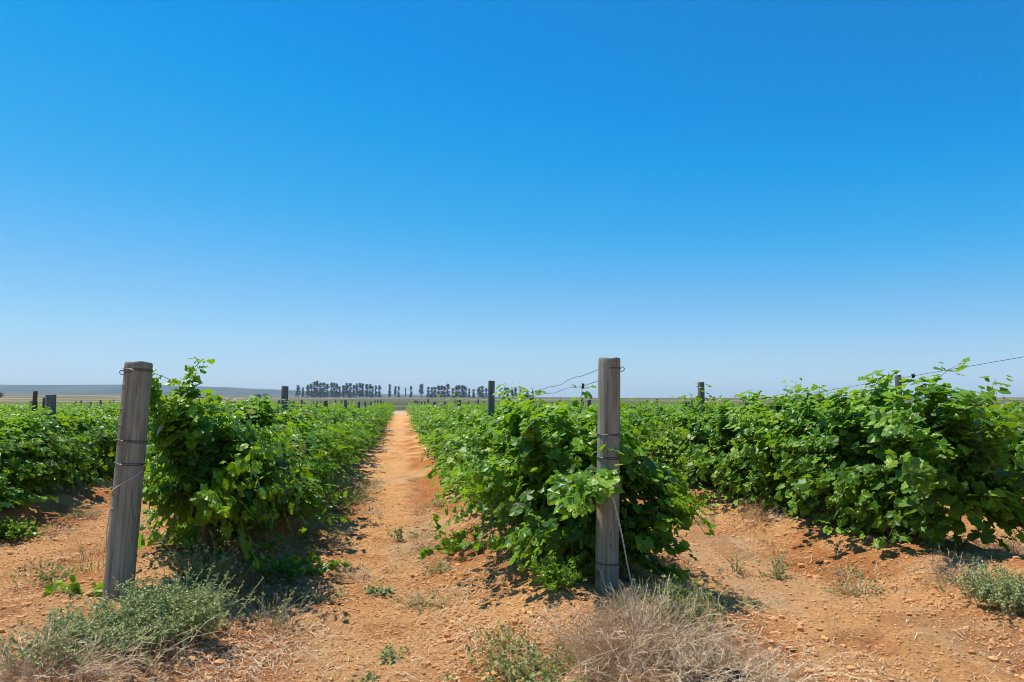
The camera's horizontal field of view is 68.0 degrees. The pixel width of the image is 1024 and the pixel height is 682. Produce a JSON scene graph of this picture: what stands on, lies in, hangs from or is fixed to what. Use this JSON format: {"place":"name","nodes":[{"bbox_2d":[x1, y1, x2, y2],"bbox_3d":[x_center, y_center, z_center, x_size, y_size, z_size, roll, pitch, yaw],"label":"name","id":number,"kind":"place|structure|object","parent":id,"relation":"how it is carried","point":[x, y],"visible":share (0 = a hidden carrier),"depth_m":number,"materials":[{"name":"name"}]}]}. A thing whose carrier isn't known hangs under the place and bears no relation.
{"place":"outdoors","nodes":[
{"label":"outdoors","id":0,"kind":"place"},
{"bbox_2d":[0,385,584,397],"bbox_3d":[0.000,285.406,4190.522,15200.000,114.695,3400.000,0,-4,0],"label":"hills","id":1,"kind":"structure","parent":0,"point":[91,390],"depth_m":3675.21,"materials":[{"name":"grey"}]},
{"bbox_2d":[0,395,1023,681],"bbox_3d":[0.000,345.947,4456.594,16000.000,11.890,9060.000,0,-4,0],"label":"ground","id":2,"kind":"structure","parent":0,"point":[396,461],"depth_m":5.14,"materials":[{"name":"soil"}]},
{"bbox_2d":[0,410,51,511],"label":"grapevine","id":3,"kind":"object","parent":2,"relation":"on","point":[8,461],"visible":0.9,"depth_m":7.79,"materials":[{"name":"green plant"}]},
{"bbox_2d":[0,515,53,541],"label":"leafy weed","id":4,"kind":"object","parent":2,"relation":"on","point":[9,530],"visible":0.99,"depth_m":7.21,"materials":[{"name":"green plant"}]},
{"bbox_2d":[0,404,56,419],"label":"grapevine","id":5,"kind":"object","parent":2,"relation":"on","point":[17,410],"visible":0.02,"depth_m":15.33,"materials":[{"name":"green plant"}]},
{"bbox_2d":[31,391,37,413],"bbox_3d":[-10.106,1.856,16.009,0.131,1.602,0.095,8,-9,-61],"label":"vineyard post","id":6,"kind":"object","parent":2,"relation":"on","point":[34,398],"visible":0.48,"depth_m":16.04,"materials":[{"name":"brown wood"}]},
{"bbox_2d":[0,406,85,506],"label":"grapevine","id":7,"kind":"object","parent":2,"relation":"on","point":[16,474],"visible":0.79,"depth_m":8.53,"materials":[{"name":"green plant"}]},
{"bbox_2d":[44,395,55,484],"bbox_3d":[-6.285,1.456,10.309,0.140,1.456,0.144,0,-5,-12],"label":"vineyard post","id":8,"kind":"object","parent":2,"relation":"on","point":[50,401],"visible":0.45,"depth_m":10.31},
{"bbox_2d":[9,558,94,588],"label":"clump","id":9,"kind":"object","parent":2,"relation":"on","point":[48,578],"visible":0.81,"depth_m":5.42,"materials":[{"name":"green plant"}]},
{"bbox_2d":[0,408,116,492],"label":"grapevine","id":10,"kind":"object","parent":2,"relation":"on","point":[80,472],"visible":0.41,"depth_m":9.51,"materials":[{"name":"green plant"}]},
{"bbox_2d":[37,518,83,535],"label":"dry tussock","id":11,"kind":"object","parent":2,"relation":"on","point":[47,532],"visible":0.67,"depth_m":7.69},
{"bbox_2d":[41,574,103,598],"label":"leafy weed","id":12,"kind":"object","parent":2,"relation":"on","point":[74,586],"visible":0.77,"depth_m":4.58,"materials":[{"name":"green plant"}]},
{"bbox_2d":[47,503,107,519],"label":"dry tussock","id":13,"kind":"object","parent":2,"relation":"on","point":[87,514],"visible":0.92,"depth_m":8.56,"materials":[{"name":"plant"}]},
{"bbox_2d":[40,402,117,485],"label":"grapevine","id":14,"kind":"object","parent":2,"relation":"on","point":[104,466],"visible":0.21,"depth_m":10.77,"materials":[{"name":"green plant"}]},
{"bbox_2d":[71,530,105,573],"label":"tall thin weed","id":15,"kind":"object","parent":2,"relation":"on","point":[82,554],"visible":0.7,"depth_m":5.30,"materials":[{"name":"green plant"}]},
{"bbox_2d":[0,591,190,677],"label":"grey green shrub","id":16,"kind":"object","parent":2,"relation":"on","point":[82,629],"visible":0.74,"depth_m":3.51,"materials":[{"name":"green plant"}]},
{"bbox_2d":[0,603,217,681],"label":"dry shrub","id":17,"kind":"object","parent":2,"relation":"on","point":[74,671],"visible":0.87,"depth_m":3.32,"materials":[{"name":"plant"}]},
{"bbox_2d":[67,399,180,468],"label":"grapevine","id":18,"kind":"object","parent":2,"relation":"on","point":[100,418],"visible":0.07,"depth_m":11.58,"materials":[{"name":"green plant"}]},
{"bbox_2d":[102,361,152,599],"bbox_3d":[-2.285,0.926,4.506,0.239,1.613,0.172,2,-5,-24],"label":"vineyard post","id":19,"kind":"object","parent":2,"relation":"on","point":[124,525],"visible":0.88,"depth_m":4.46,"materials":[{"name":"grey wood"}]},
{"bbox_2d":[75,611,202,668],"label":"grey green shrub","id":20,"kind":"object","parent":2,"relation":"on","point":[157,639],"visible":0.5,"depth_m":3.61,"materials":[{"name":"green plant"}]},
{"bbox_2d":[64,563,294,644],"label":"grey green shrub","id":21,"kind":"object","parent":2,"relation":"on","point":[171,605],"visible":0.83,"depth_m":3.89,"materials":[{"name":"green plant"}]},
{"bbox_2d":[136,531,272,589],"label":"leafy weed","id":22,"kind":"object","parent":2,"relation":"on","point":[197,567],"visible":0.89,"depth_m":4.94,"materials":[{"name":"green plant"}]},
{"bbox_2d":[138,357,310,568],"bbox_3d":[-2.146,0.926,5.517,1.361,1.567,2.379,1,-5,-12],"label":"grapevine","id":23,"kind":"object","parent":2,"relation":"on","point":[207,485],"visible":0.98,"depth_m":4.94,"materials":[{"name":"green plant"}]},
{"bbox_2d":[138,395,352,547],"bbox_3d":[-2.218,1.090,6.165,1.808,1.304,2.631,1,-5,-13],"label":"grapevine","id":24,"kind":"object","parent":2,"relation":"on","point":[308,485],"visible":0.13,"depth_m":6.07,"materials":[{"name":"green plant"}]},
{"bbox_2d":[144,402,363,524],"bbox_3d":[-2.469,1.215,7.483,1.995,1.246,2.410,1,-5,-11],"label":"grapevine","id":25,"kind":"object","parent":2,"relation":"on","point":[320,437],"visible":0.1,"depth_m":7.50,"materials":[{"name":"green plant"}]},
{"bbox_2d":[221,586,326,635],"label":"dry tussock","id":26,"kind":"object","parent":2,"relation":"on","point":[265,620],"visible":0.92,"depth_m":4.36,"materials":[{"name":"plant"}]},
{"bbox_2d":[211,538,349,584],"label":"leafy weed","id":27,"kind":"object","parent":2,"relation":"on","point":[288,566],"visible":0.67,"depth_m":5.55,"materials":[{"name":"green plant"}]},
{"bbox_2d":[281,386,288,418],"bbox_3d":[-3.192,1.423,10.573,0.101,1.598,0.146,-1,-5,7],"label":"vineyard post","id":28,"kind":"object","parent":2,"relation":"on","point":[284,392],"visible":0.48,"depth_m":10.61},
{"bbox_2d":[232,398,366,487],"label":"grapevine","id":29,"kind":"object","parent":2,"relation":"on","point":[337,426],"visible":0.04,"depth_m":9.76,"materials":[{"name":"green plant"}]},
{"bbox_2d":[277,416,358,508],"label":"grapevine","id":30,"kind":"object","parent":2,"relation":"on","point":[337,465],"visible":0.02,"depth_m":8.63,"materials":[{"name":"green plant"}]},
{"bbox_2d":[273,400,370,471],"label":"grapevine","id":31,"kind":"object","parent":2,"relation":"on","point":[334,422],"visible":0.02,"depth_m":12.18,"materials":[{"name":"green plant"}]},
{"bbox_2d":[286,579,361,602],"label":"dry tussock","id":32,"kind":"object","parent":2,"relation":"on","point":[313,592],"visible":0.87,"depth_m":5.11,"materials":[{"name":"beige plant"}]},
{"bbox_2d":[290,412,376,481],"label":"grapevine","id":33,"kind":"object","parent":2,"relation":"on","point":[346,466],"visible":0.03,"depth_m":10.92,"materials":[{"name":"green plant"}]},
{"bbox_2d":[294,399,377,463],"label":"grapevine","id":34,"kind":"object","parent":2,"relation":"on","point":[340,415],"visible":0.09,"depth_m":13.40,"materials":[{"name":"green plant"}]},
{"bbox_2d":[313,524,361,536],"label":"dry tussock","id":35,"kind":"object","parent":2,"relation":"on","point":[344,533],"visible":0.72,"depth_m":7.42,"materials":[{"name":"plant"}]},
{"bbox_2d":[291,408,384,461],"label":"grapevine","id":36,"kind":"object","parent":2,"relation":"on","point":[369,438],"visible":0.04,"depth_m":14.41,"materials":[{"name":"green plant"}]},
{"bbox_2d":[303,404,377,449],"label":"grapevine","id":37,"kind":"object","parent":2,"relation":"on","point":[372,446],"visible":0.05,"depth_m":16.02,"materials":[{"name":"green plant"}]},
{"bbox_2d":[320,533,363,551],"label":"dry tussock","id":38,"kind":"object","parent":2,"relation":"on","point":[349,545],"visible":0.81,"depth_m":6.80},
{"bbox_2d":[318,553,386,584],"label":"dry tussock","id":39,"kind":"object","parent":2,"relation":"on","point":[349,575],"visible":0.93,"depth_m":5.67,"materials":[{"name":"plant"}]},
{"bbox_2d":[341,404,374,448],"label":"grapevine","id":40,"kind":"object","parent":2,"relation":"on","point":[358,420],"visible":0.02,"depth_m":18.02,"materials":[{"name":"green plant"}]},
{"bbox_2d":[321,479,398,508],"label":"grass clump","id":41,"kind":"object","parent":2,"relation":"on","point":[350,500],"visible":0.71,"depth_m":9.49,"materials":[{"name":"green plant"}]},
{"bbox_2d":[349,670,380,681],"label":"rosette weed","id":42,"kind":"object","parent":2,"relation":"on","point":[369,675],"visible":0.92,"depth_m":3.61,"materials":[{"name":"green plant"}]},
{"bbox_2d":[344,404,387,443],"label":"grapevine","id":43,"kind":"object","parent":2,"relation":"on","point":[368,418],"visible":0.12,"depth_m":19.72,"materials":[{"name":"green plant"}]},
{"bbox_2d":[346,503,387,515],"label":"dry tussock","id":44,"kind":"object","parent":2,"relation":"on","point":[368,512],"visible":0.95,"depth_m":8.71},
{"bbox_2d":[363,407,388,431],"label":"grapevine","id":45,"kind":"object","parent":2,"relation":"on","point":[380,415],"visible":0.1,"depth_m":24.81,"materials":[{"name":"green plant"}]},
{"bbox_2d":[363,582,394,596],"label":"rosette weed","id":46,"kind":"object","parent":2,"relation":"on","point":[381,590],"visible":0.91,"depth_m":5.17,"materials":[{"name":"green plant"}]},
{"bbox_2d":[371,640,408,665],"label":"rosette weed","id":47,"kind":"object","parent":2,"relation":"on","point":[384,653],"visible":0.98,"depth_m":3.88,"materials":[{"name":"green plant"}]},
{"bbox_2d":[384,525,402,540],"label":"thin weed","id":48,"kind":"object","parent":2,"relation":"on","point":[400,532],"visible":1,"depth_m":7.15,"materials":[{"name":"green plant"}]},
{"bbox_2d":[398,501,435,516],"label":"dry tussock","id":49,"kind":"object","parent":2,"relation":"on","point":[425,507],"visible":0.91,"depth_m":8.69,"materials":[{"name":"plant"}]},
{"bbox_2d":[404,404,443,443],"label":"grapevine","id":50,"kind":"object","parent":2,"relation":"on","point":[423,417],"visible":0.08,"depth_m":19.11,"materials":[{"name":"green plant"}]},
{"bbox_2d":[410,538,438,553],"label":"dry tussock","id":51,"kind":"object","parent":2,"relation":"on","point":[419,544],"visible":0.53,"depth_m":6.73,"materials":[{"name":"plant"}]},
{"bbox_2d":[393,587,458,612],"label":"dry tussock","id":52,"kind":"object","parent":2,"relation":"on","point":[419,600],"visible":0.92,"depth_m":4.92,"materials":[{"name":"beige plant"}]},
{"bbox_2d":[420,558,457,577],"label":"dry tussock","id":53,"kind":"object","parent":2,"relation":"on","point":[438,567],"visible":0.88,"depth_m":5.86,"materials":[{"name":"plant"}]},
{"bbox_2d":[422,402,469,450],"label":"grapevine","id":54,"kind":"object","parent":2,"relation":"on","point":[423,445],"visible":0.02,"depth_m":17.14,"materials":[{"name":"green plant"}]},
{"bbox_2d":[416,409,481,456],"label":"grapevine","id":55,"kind":"object","parent":2,"relation":"on","point":[436,425],"visible":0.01,"depth_m":14.97,"materials":[{"name":"green plant"}]},
{"bbox_2d":[422,404,481,451],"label":"grapevine","id":56,"kind":"object","parent":2,"relation":"on","point":[427,446],"visible":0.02,"depth_m":15.91,"materials":[{"name":"green plant"}]},
{"bbox_2d":[422,413,487,469],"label":"grapevine","id":57,"kind":"object","parent":2,"relation":"on","point":[435,448],"visible":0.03,"depth_m":12.26,"materials":[{"name":"green plant"}]},
{"bbox_2d":[419,523,491,559],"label":"leafy weed","id":58,"kind":"object","parent":2,"relation":"on","point":[460,536],"visible":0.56,"depth_m":6.24,"materials":[{"name":"green plant"}]},
{"bbox_2d":[420,402,502,461],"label":"grapevine","id":59,"kind":"object","parent":2,"relation":"on","point":[446,418],"visible":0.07,"depth_m":13.34,"materials":[{"name":"green plant"}]},
{"bbox_2d":[426,400,498,489],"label":"grapevine","id":60,"kind":"object","parent":2,"relation":"on","point":[446,447],"visible":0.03,"depth_m":9.63,"materials":[{"name":"green plant"}]},
{"bbox_2d":[431,404,501,469],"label":"grapevine","id":61,"kind":"object","parent":2,"relation":"on","point":[454,423],"visible":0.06,"depth_m":10.81,"materials":[{"name":"green plant"}]},
{"bbox_2d":[488,380,494,416],"bbox_3d":[-0.299,1.405,10.762,0.102,1.691,0.099,3,-4,-38],"label":"vineyard post","id":62,"kind":"object","parent":2,"relation":"on","point":[491,397],"visible":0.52,"depth_m":10.75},
{"bbox_2d":[463,615,540,660],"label":"yellow green tuft","id":63,"kind":"object","parent":2,"relation":"on","point":[497,644],"visible":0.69,"depth_m":3.89,"materials":[{"name":"green plant"}]},
{"bbox_2d":[419,400,588,520],"bbox_3d":[0.022,1.217,7.650,1.999,1.256,2.022,1,-5,-8],"label":"grapevine","id":64,"kind":"object","parent":2,"relation":"on","point":[483,448],"visible":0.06,"depth_m":7.32,"materials":[{"name":"green plant"}]},
{"bbox_2d":[445,399,577,500],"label":"grapevine","id":65,"kind":"object","parent":2,"relation":"on","point":[497,414],"visible":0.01,"depth_m":8.75,"materials":[{"name":"green plant"}]},
{"bbox_2d":[0,489,1023,681],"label":"soil clods","id":66,"kind":"object","parent":2,"relation":"on","point":[522,588],"visible":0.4,"depth_m":4.67,"materials":[{"name":"soil"}]},
{"bbox_2d":[0,478,1023,681],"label":"straw litter","id":67,"kind":"object","parent":2,"relation":"on","point":[299,648],"visible":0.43,"depth_m":4.33,"materials":[{"name":"plant"}]},
{"bbox_2d":[0,401,1023,414],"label":"vine rows","id":68,"kind":"object","parent":2,"relation":"on","point":[676,405],"visible":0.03,"depth_m":53.03,"materials":[{"name":"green plant"}]},
{"bbox_2d":[438,628,613,681],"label":"yellow green tuft","id":69,"kind":"object","parent":2,"relation":"on","point":[540,669],"visible":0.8,"depth_m":3.46,"materials":[{"name":"green plant"}]},
{"bbox_2d":[422,382,660,554],"bbox_3d":[0.330,1.023,6.206,1.777,1.428,2.576,2,-5,-22],"label":"grapevine","id":70,"kind":"object","parent":2,"relation":"on","point":[497,437],"visible":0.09,"depth_m":6.44,"materials":[{"name":"green plant"}]},
{"bbox_2d":[528,550,587,592],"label":"leafy weed","id":71,"kind":"object","parent":2,"relation":"on","point":[554,570],"visible":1,"depth_m":4.52,"materials":[{"name":"green plant"}]},
{"bbox_2d":[429,397,719,582],"bbox_3d":[0.343,1.042,5.467,1.828,1.280,2.347,2,-5,-29],"label":"grapevine","id":72,"kind":"object","parent":2,"relation":"on","point":[575,486],"visible":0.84,"depth_m":4.96,"materials":[{"name":"green plant"}]},
{"bbox_2d":[594,357,624,594],"bbox_3d":[0.604,0.937,4.722,0.175,1.675,0.159,1,-6,0],"label":"vineyard post","id":73,"kind":"object","parent":2,"relation":"on","point":[606,560],"visible":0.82,"depth_m":4.68,"materials":[{"name":"grey wood"}]},
{"bbox_2d":[440,369,597,399],"bbox_3d":[-1.193,1.218,16.926,0.025,0.187,24.541,1,-5,-8],"label":"trellis wire","id":74,"kind":"object","parent":73,"relation":"attached to","point":[582,386],"visible":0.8,"depth_m":5.64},
{"bbox_2d":[612,497,632,586],"bbox_3d":[0.670,1.223,4.570,0.147,0.554,0.017,-3,-6,35],"label":"anchor cable","id":75,"kind":"object","parent":73,"relation":"attached to","point":[615,507],"visible":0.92,"depth_m":4.58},
{"bbox_2d":[499,585,732,681],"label":"dry shrub","id":76,"kind":"object","parent":2,"relation":"on","point":[608,648],"visible":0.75,"depth_m":3.47,"materials":[{"name":"plant"}]},
{"bbox_2d":[498,567,791,681],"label":"dry tussock","id":77,"kind":"object","parent":2,"relation":"on","point":[693,637],"visible":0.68,"depth_m":3.55,"materials":[{"name":"plant"}]},
{"bbox_2d":[577,577,712,635],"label":"dry tussock","id":78,"kind":"object","parent":2,"relation":"on","point":[624,601],"visible":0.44,"depth_m":3.88,"materials":[{"name":"plant"}]},
{"bbox_2d":[620,396,694,466],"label":"grapevine","id":79,"kind":"object","parent":2,"relation":"on","point":[636,423],"visible":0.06,"depth_m":12.05,"materials":[{"name":"green plant"}]},
{"bbox_2d":[661,554,705,577],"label":"dry tussock","id":80,"kind":"object","parent":2,"relation":"on","point":[671,563],"visible":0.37,"depth_m":5.74,"materials":[{"name":"plant"}]},
{"bbox_2d":[499,615,869,681],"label":"dry tussock","id":81,"kind":"object","parent":2,"relation":"on","point":[711,672],"visible":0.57,"depth_m":3.33,"materials":[{"name":"plant"}]},
{"bbox_2d":[618,570,757,633],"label":"green grass tuft","id":82,"kind":"object","parent":2,"relation":"on","point":[699,610],"visible":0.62,"depth_m":3.95,"materials":[{"name":"green plant"}]},
{"bbox_2d":[644,382,732,485],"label":"grapevine","id":83,"kind":"object","parent":2,"relation":"on","point":[663,452],"visible":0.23,"depth_m":10.73,"materials":[{"name":"green plant"}]},
{"bbox_2d":[698,382,705,477],"bbox_3d":[2.763,1.434,11.032,0.099,1.683,0.142,0,-5,5],"label":"vineyard post","id":84,"kind":"object","parent":2,"relation":"on","point":[700,393],"visible":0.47,"depth_m":11.07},
{"bbox_2d":[692,512,718,525],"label":"dry tussock","id":85,"kind":"object","parent":2,"relation":"on","point":[700,520],"visible":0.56,"depth_m":8.06,"materials":[{"name":"plant"}]},
{"bbox_2d":[652,393,772,492],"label":"grapevine","id":86,"kind":"object","parent":2,"relation":"on","point":[697,437],"visible":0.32,"depth_m":9.88,"materials":[{"name":"green plant"}]},
{"bbox_2d":[675,667,750,681],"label":"tussock","id":87,"kind":"object","parent":2,"relation":"on","point":[736,672],"visible":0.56,"depth_m":3.30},
{"bbox_2d":[727,555,745,570],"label":"thin weed","id":88,"kind":"object","parent":2,"relation":"on","point":[736,567],"visible":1,"depth_m":5.80,"materials":[{"name":"green plant"}]},
{"bbox_2d":[713,587,778,612],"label":"dry tussock","id":89,"kind":"object","parent":2,"relation":"on","point":[736,599],"visible":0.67,"depth_m":4.87,"materials":[{"name":"plant"}]},
{"bbox_2d":[669,616,831,681],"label":"dry tussock","id":90,"kind":"object","parent":2,"relation":"on","point":[760,657],"visible":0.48,"depth_m":3.40,"materials":[{"name":"plant"}]},
{"bbox_2d":[669,384,832,506],"bbox_3d":[2.899,1.204,8.539,2.033,1.433,2.076,1,-5,-12],"label":"grapevine","id":91,"kind":"object","parent":2,"relation":"on","point":[734,478],"visible":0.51,"depth_m":8.53,"materials":[{"name":"green plant"}]},
{"bbox_2d":[705,493,810,528],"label":"dry tussock","id":92,"kind":"object","parent":2,"relation":"on","point":[757,515],"visible":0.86,"depth_m":7.56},
{"bbox_2d":[752,531,786,548],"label":"dry tussock","id":93,"kind":"object","parent":2,"relation":"on","point":[767,540],"visible":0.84,"depth_m":6.90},
{"bbox_2d":[745,538,802,579],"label":"thin weed","id":94,"kind":"object","parent":2,"relation":"on","point":[776,573],"visible":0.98,"depth_m":5.72,"materials":[{"name":"green plant"}]},
{"bbox_2d":[722,378,920,524],"bbox_3d":[3.134,1.104,7.564,1.938,1.480,2.311,0,-5,-4],"label":"grapevine","id":95,"kind":"object","parent":2,"relation":"on","point":[797,442],"visible":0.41,"depth_m":7.29,"materials":[{"name":"green plant"}]},
{"bbox_2d":[816,552,877,576],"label":"dry tussock","id":96,"kind":"object","parent":2,"relation":"on","point":[855,574],"visible":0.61,"depth_m":5.71,"materials":[{"name":"plant"}]},
{"bbox_2d":[809,571,892,597],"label":"dry tussock","id":97,"kind":"object","parent":2,"relation":"on","point":[855,587],"visible":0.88,"depth_m":5.22,"materials":[{"name":"plant"}]},
{"bbox_2d":[765,357,1023,551],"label":"grapevine","id":98,"kind":"object","parent":2,"relation":"on","point":[936,459],"visible":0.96,"depth_m":5.82,"materials":[{"name":"green plant"}]},
{"bbox_2d":[900,543,1023,588],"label":"dry tussock","id":99,"kind":"object","parent":2,"relation":"on","point":[951,571],"visible":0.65,"depth_m":5.01,"materials":[{"name":"plant"}]},
{"bbox_2d":[933,556,1023,608],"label":"grey green shrub","id":100,"kind":"object","parent":2,"relation":"on","point":[977,582],"visible":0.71,"depth_m":4.60,"materials":[{"name":"green plant"}]},
{"bbox_2d":[953,531,1023,555],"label":"dry shrub","id":101,"kind":"object","parent":2,"relation":"on","point":[1017,550],"visible":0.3,"depth_m":6.36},
{"bbox_2d":[966,402,1023,470],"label":"grapevine","id":102,"kind":"object","parent":2,"relation":"on","point":[1000,414],"visible":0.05,"depth_m":9.55,"materials":[{"name":"green plant"}]},
{"bbox_2d":[971,570,1023,616],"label":"grey green shrub","id":103,"kind":"object","parent":2,"relation":"on","point":[1018,597],"visible":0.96,"depth_m":4.39,"materials":[{"name":"green plant"}]},
{"bbox_2d":[987,396,1023,503],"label":"grapevine","id":104,"kind":"object","parent":2,"relation":"on","point":[1016,447],"visible":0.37,"depth_m":8.33,"materials":[{"name":"green plant"}]},
{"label":"vineyard post","id":105,"kind":"object","parent":2,"relation":"on","visible":0},
{"bbox_2d":[643,357,1020,412],"bbox_3d":[1.694,1.293,17.137,0.029,0.503,24.543,1,-5,-8],"label":"trellis wire","id":106,"kind":"object","parent":105,"relation":"attached to","point":[913,375],"visible":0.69,"depth_m":6.24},
{"bbox_2d":[0,0,1023,397],"label":"sky","id":107,"kind":"structure","parent":0,"point":[733,197],"materials":[{"name":"blue"}]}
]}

